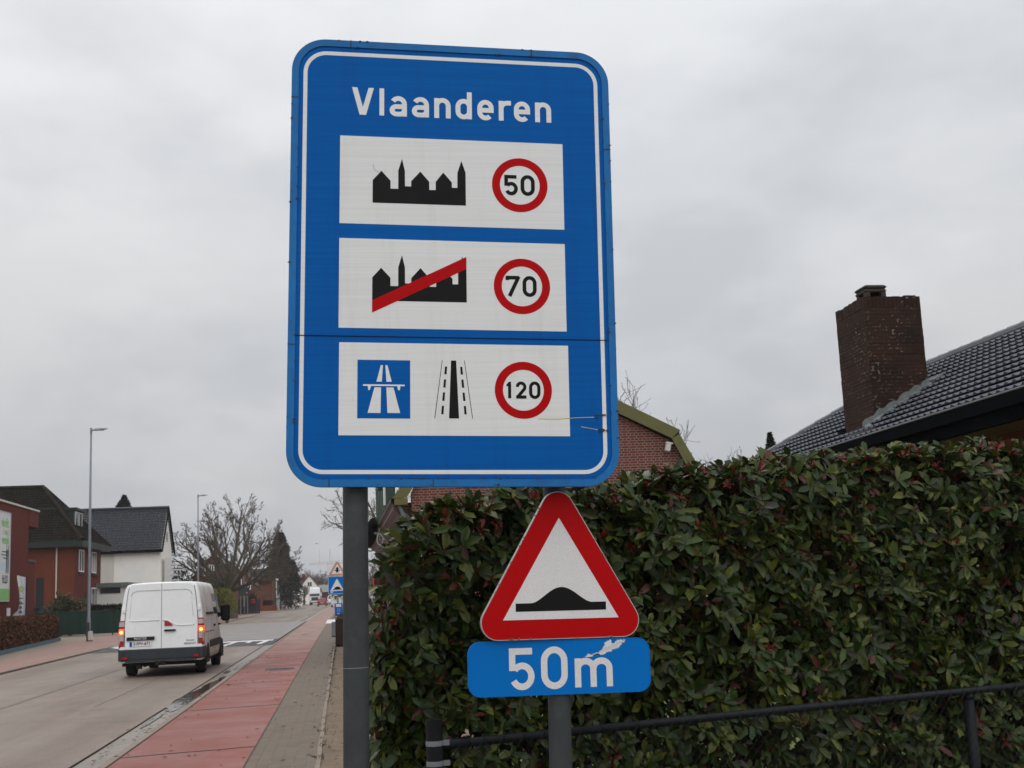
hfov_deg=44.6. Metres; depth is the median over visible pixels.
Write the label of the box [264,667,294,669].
joint
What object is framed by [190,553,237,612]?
gabled house
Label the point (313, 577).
bare tree
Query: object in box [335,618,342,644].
planter
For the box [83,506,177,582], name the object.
white house
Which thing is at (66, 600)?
garden shrub
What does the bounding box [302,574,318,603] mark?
white gable house
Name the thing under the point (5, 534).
poster board
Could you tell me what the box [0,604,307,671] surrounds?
cycle path
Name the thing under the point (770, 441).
cypress
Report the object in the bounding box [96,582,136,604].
garage
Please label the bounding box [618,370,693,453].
bare tree
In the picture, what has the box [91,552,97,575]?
window
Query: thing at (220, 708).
path joint
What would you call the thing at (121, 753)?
kerb
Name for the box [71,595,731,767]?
ground
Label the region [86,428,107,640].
street lamp
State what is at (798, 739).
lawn
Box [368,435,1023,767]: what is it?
hedge
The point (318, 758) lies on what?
sidewalk edge
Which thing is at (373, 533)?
satellite dish
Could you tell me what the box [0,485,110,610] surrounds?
brick house
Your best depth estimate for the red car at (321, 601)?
231.00 m
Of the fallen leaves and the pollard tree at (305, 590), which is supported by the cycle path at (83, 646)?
the pollard tree at (305, 590)
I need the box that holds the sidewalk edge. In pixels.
[315,644,334,767]
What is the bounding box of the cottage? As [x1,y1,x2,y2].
[238,573,258,613]
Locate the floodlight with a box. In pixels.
[664,442,672,451]
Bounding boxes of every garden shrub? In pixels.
[42,593,80,635]
[51,590,93,635]
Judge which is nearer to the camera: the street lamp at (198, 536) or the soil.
the soil
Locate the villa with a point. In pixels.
(270, 587)
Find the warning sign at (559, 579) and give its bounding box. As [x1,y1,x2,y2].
[480,491,638,640]
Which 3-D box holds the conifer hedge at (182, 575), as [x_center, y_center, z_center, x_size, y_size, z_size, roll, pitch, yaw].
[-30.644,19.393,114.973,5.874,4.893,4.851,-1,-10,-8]
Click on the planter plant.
(340, 616)
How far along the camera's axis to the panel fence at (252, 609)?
153.18 m
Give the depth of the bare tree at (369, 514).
75.40 m
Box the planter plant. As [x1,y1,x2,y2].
[334,613,342,618]
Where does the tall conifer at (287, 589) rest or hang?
on the ground at (370, 609)
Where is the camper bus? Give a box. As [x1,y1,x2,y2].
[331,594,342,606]
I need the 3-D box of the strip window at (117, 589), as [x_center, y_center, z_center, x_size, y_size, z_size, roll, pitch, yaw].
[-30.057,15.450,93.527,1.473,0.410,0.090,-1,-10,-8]
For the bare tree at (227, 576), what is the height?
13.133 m
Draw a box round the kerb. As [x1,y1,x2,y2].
[0,604,326,767]
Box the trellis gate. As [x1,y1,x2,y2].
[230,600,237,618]
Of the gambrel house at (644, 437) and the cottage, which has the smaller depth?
the gambrel house at (644, 437)
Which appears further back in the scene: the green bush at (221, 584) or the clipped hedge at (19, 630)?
the green bush at (221, 584)
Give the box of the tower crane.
[310,549,342,570]
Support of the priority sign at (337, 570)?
on the ground at (370, 609)
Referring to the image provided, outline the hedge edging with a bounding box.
[0,637,60,654]
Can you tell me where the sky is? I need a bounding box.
[0,0,1023,598]
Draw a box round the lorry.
[308,587,321,604]
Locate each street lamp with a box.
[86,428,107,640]
[197,495,205,581]
[243,523,249,614]
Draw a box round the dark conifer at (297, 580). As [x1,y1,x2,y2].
[278,561,305,608]
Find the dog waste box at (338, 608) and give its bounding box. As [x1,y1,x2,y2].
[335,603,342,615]
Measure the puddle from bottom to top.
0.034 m
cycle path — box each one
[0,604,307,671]
[107,605,334,767]
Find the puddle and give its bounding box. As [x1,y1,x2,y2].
[139,670,230,727]
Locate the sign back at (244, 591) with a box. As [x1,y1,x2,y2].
[239,587,248,614]
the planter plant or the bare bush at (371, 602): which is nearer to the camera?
the planter plant
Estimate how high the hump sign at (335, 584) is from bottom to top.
0.840 m
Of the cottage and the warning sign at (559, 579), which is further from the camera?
the cottage
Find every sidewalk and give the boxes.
[0,611,260,660]
[244,613,335,767]
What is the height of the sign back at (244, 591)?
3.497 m
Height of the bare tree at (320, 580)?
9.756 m
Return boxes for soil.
[320,646,472,767]
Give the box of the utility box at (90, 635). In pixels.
[88,631,92,640]
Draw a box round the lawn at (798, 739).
[474,662,1021,767]
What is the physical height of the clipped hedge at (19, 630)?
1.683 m
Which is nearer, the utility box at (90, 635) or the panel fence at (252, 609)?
the utility box at (90, 635)
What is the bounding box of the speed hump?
[92,621,305,652]
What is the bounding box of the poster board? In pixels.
[0,510,10,601]
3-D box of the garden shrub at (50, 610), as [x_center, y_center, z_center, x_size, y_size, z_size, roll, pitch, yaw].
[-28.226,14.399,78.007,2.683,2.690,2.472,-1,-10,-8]
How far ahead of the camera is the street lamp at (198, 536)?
108.60 m
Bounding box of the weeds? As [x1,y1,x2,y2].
[311,646,342,759]
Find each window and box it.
[36,578,43,606]
[78,549,84,573]
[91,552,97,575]
[91,587,96,604]
[100,587,120,593]
[161,559,164,581]
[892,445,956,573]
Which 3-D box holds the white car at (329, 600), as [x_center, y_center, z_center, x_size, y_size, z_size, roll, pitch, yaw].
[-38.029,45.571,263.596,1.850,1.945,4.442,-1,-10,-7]
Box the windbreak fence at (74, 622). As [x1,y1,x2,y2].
[34,609,121,636]
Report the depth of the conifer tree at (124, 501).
130.23 m
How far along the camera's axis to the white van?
31.34 m
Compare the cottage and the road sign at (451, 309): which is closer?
the road sign at (451, 309)
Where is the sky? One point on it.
(773, 162)
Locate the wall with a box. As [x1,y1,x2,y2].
[260,605,276,610]
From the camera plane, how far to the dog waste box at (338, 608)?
53.49 m
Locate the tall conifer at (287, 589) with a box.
[267,531,300,608]
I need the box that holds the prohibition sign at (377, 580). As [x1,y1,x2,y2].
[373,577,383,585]
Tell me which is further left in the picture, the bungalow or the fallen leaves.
the fallen leaves
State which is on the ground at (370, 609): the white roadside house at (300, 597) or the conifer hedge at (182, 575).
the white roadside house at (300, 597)
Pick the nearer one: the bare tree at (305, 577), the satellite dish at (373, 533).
the satellite dish at (373, 533)
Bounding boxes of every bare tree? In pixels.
[172,493,302,603]
[299,572,315,584]
[301,569,317,582]
[314,571,329,584]
[319,488,412,551]
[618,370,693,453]
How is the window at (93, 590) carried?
in the brick house at (58, 544)
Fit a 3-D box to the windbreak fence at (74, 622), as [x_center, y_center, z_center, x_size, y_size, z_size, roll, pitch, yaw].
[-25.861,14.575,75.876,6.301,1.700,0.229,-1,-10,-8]
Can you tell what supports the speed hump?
on the road
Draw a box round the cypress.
[764,432,775,449]
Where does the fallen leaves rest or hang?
on the gutter
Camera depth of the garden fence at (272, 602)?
184.10 m
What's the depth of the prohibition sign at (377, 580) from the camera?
26.49 m
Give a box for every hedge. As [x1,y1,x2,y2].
[0,613,59,650]
[90,603,121,610]
[172,568,196,581]
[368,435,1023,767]
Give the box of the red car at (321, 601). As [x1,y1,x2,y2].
[317,598,326,605]
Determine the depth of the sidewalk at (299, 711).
18.14 m
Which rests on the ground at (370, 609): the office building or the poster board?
the office building
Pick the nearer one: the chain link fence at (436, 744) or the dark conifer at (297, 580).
the chain link fence at (436, 744)
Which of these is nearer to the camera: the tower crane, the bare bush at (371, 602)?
the bare bush at (371, 602)
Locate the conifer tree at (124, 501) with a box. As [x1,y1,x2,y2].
[115,495,131,506]
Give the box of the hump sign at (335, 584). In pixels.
[328,576,342,593]
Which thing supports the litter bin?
on the sidewalk at (299, 711)
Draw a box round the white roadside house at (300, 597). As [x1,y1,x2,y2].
[292,586,302,606]
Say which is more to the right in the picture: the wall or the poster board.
the wall
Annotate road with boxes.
[0,604,330,767]
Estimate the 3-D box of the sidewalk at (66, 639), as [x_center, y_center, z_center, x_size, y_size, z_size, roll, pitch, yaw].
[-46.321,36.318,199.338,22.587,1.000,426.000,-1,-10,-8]
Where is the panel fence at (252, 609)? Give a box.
[238,598,259,613]
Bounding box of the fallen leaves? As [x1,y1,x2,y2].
[91,655,342,764]
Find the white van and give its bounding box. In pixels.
[118,581,229,675]
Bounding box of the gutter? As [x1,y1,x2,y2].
[72,605,333,767]
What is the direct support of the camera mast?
on the cycle path at (83, 646)
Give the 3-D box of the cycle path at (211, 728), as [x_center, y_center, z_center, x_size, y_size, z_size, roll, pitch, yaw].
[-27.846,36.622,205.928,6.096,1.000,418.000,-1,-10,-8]
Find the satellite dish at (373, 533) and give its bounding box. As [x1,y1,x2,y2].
[368,517,385,547]
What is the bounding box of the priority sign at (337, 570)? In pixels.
[329,562,342,616]
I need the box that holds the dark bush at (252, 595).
[246,593,256,606]
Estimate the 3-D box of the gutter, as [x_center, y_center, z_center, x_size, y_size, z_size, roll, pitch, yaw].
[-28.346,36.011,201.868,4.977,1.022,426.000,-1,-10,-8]
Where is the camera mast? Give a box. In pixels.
[276,579,279,609]
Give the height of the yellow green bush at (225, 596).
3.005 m
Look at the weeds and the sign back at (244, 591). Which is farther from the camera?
the sign back at (244, 591)
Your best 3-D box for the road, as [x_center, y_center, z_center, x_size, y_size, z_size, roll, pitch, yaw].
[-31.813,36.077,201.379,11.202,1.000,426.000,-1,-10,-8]
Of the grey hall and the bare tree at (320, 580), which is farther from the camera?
the bare tree at (320, 580)
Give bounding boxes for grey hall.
[319,585,330,598]
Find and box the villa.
[250,568,275,605]
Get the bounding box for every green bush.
[192,580,229,605]
[213,587,237,622]
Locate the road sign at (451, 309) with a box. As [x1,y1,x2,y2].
[286,39,619,767]
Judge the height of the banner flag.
3.508 m
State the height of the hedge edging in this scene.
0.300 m
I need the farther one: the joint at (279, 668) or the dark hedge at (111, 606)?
the dark hedge at (111, 606)
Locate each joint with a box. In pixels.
[0,617,258,767]
[105,624,324,767]
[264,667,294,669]
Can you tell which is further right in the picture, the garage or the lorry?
the lorry
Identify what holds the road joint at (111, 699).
on the road
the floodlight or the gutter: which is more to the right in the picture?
the floodlight
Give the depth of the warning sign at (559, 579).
5.60 m
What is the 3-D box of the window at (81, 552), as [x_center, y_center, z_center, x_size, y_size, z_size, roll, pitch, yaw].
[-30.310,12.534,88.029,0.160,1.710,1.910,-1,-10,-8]
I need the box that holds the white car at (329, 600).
[327,595,330,604]
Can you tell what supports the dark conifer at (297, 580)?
on the ground at (370, 609)
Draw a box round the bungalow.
[720,285,1023,686]
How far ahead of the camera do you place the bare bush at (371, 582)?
58.65 m
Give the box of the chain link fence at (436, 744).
[425,681,1023,767]
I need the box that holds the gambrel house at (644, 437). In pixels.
[372,400,694,656]
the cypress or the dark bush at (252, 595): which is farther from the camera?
the dark bush at (252, 595)
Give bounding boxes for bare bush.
[368,554,377,609]
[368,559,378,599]
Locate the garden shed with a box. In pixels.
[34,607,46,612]
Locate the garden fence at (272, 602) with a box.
[263,600,275,605]
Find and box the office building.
[0,499,39,616]
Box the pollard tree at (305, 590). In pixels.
[303,584,309,604]
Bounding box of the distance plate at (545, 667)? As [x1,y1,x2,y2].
[467,638,650,697]
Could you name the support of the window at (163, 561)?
in the white house at (140, 540)
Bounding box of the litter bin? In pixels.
[331,622,335,636]
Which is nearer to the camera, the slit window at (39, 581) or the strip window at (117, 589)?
the slit window at (39, 581)
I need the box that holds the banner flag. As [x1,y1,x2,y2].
[12,575,26,615]

